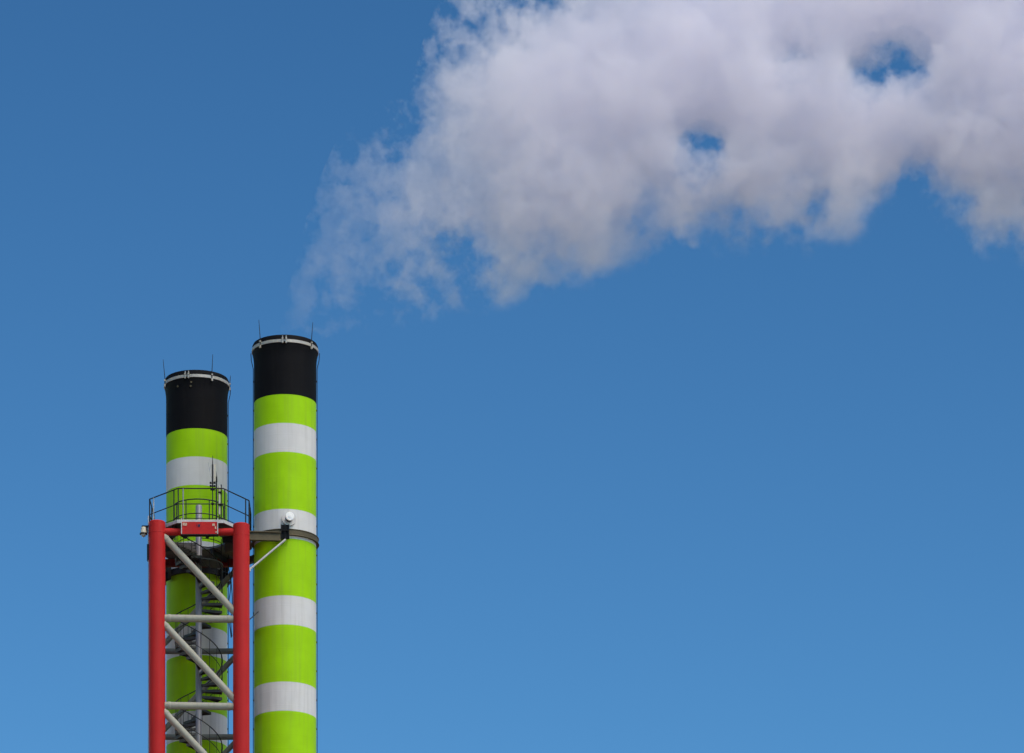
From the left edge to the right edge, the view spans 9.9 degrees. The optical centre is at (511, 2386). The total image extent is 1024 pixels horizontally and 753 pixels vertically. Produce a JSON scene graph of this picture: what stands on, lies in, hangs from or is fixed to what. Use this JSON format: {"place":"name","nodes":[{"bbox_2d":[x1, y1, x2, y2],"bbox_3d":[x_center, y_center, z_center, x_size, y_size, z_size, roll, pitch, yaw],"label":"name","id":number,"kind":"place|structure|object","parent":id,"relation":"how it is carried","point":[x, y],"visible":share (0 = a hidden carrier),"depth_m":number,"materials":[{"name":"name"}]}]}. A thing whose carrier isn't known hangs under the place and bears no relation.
{"place":"outdoors","nodes":[
{"label":"outdoors","id":0,"kind":"place"},
{"bbox_2d":[0,0,1023,752],"label":"sky","id":1,"kind":"structure","parent":0,"point":[669,373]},
{"label":"ground","id":2,"kind":"structure","parent":0,"visible":0},
{"bbox_2d":[163,355,230,752],"bbox_3d":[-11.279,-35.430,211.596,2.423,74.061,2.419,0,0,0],"label":"chimney","id":3,"kind":"object","parent":2,"relation":"on","point":[197,419],"visible":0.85,"depth_m":210.67,"materials":[{"name":"green paint"}]},
{"bbox_2d":[175,505,222,752],"bbox_3d":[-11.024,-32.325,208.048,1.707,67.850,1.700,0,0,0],"label":"spiral staircase","id":4,"kind":"structure","parent":2,"relation":"on","point":[192,551],"depth_m":207.94,"materials":[{"name":"grey metal"}]},
{"bbox_2d":[147,488,285,752],"bbox_3d":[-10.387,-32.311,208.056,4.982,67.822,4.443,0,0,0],"label":"stair tower","id":5,"kind":"structure","parent":2,"relation":"on","point":[238,538],"depth_m":206.07,"materials":[{"name":"red metal"}]},
{"bbox_2d":[140,525,148,536],"bbox_3d":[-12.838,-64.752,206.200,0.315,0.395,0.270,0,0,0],"label":"dome camera","id":6,"kind":"object","parent":5,"relation":"attached to","point":[144,530],"visible":1,"depth_m":206.14,"materials":[{"name":"beige plastic"}]},
{"bbox_2d":[208,456,214,518],"bbox_3d":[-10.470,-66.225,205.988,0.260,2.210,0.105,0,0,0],"label":"antenna mast","id":7,"kind":"object","parent":5,"relation":"attached to","point":[212,489],"visible":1,"depth_m":205.97,"materials":[{"name":"metal"}]},
{"bbox_2d":[214,464,216,487],"bbox_3d":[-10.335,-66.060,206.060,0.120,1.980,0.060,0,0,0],"label":"panel antenna","id":8,"kind":"object","parent":5,"relation":"on","point":[215,476],"visible":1,"depth_m":206.03,"materials":[{"name":"metal"}]},
{"bbox_2d":[218,484,221,519],"bbox_3d":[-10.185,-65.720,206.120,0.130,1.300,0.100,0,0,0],"label":"tube antenna","id":9,"kind":"object","parent":5,"relation":"on","point":[219,493],"visible":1,"depth_m":206.10,"materials":[{"name":"beige plastic"}]},
{"bbox_2d":[251,323,319,752],"bbox_3d":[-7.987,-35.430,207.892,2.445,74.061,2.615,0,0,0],"label":"chimney","id":10,"kind":"object","parent":2,"relation":"on","point":[284,573],"visible":1,"depth_m":207.05,"materials":[{"name":"green paint"}]}
]}

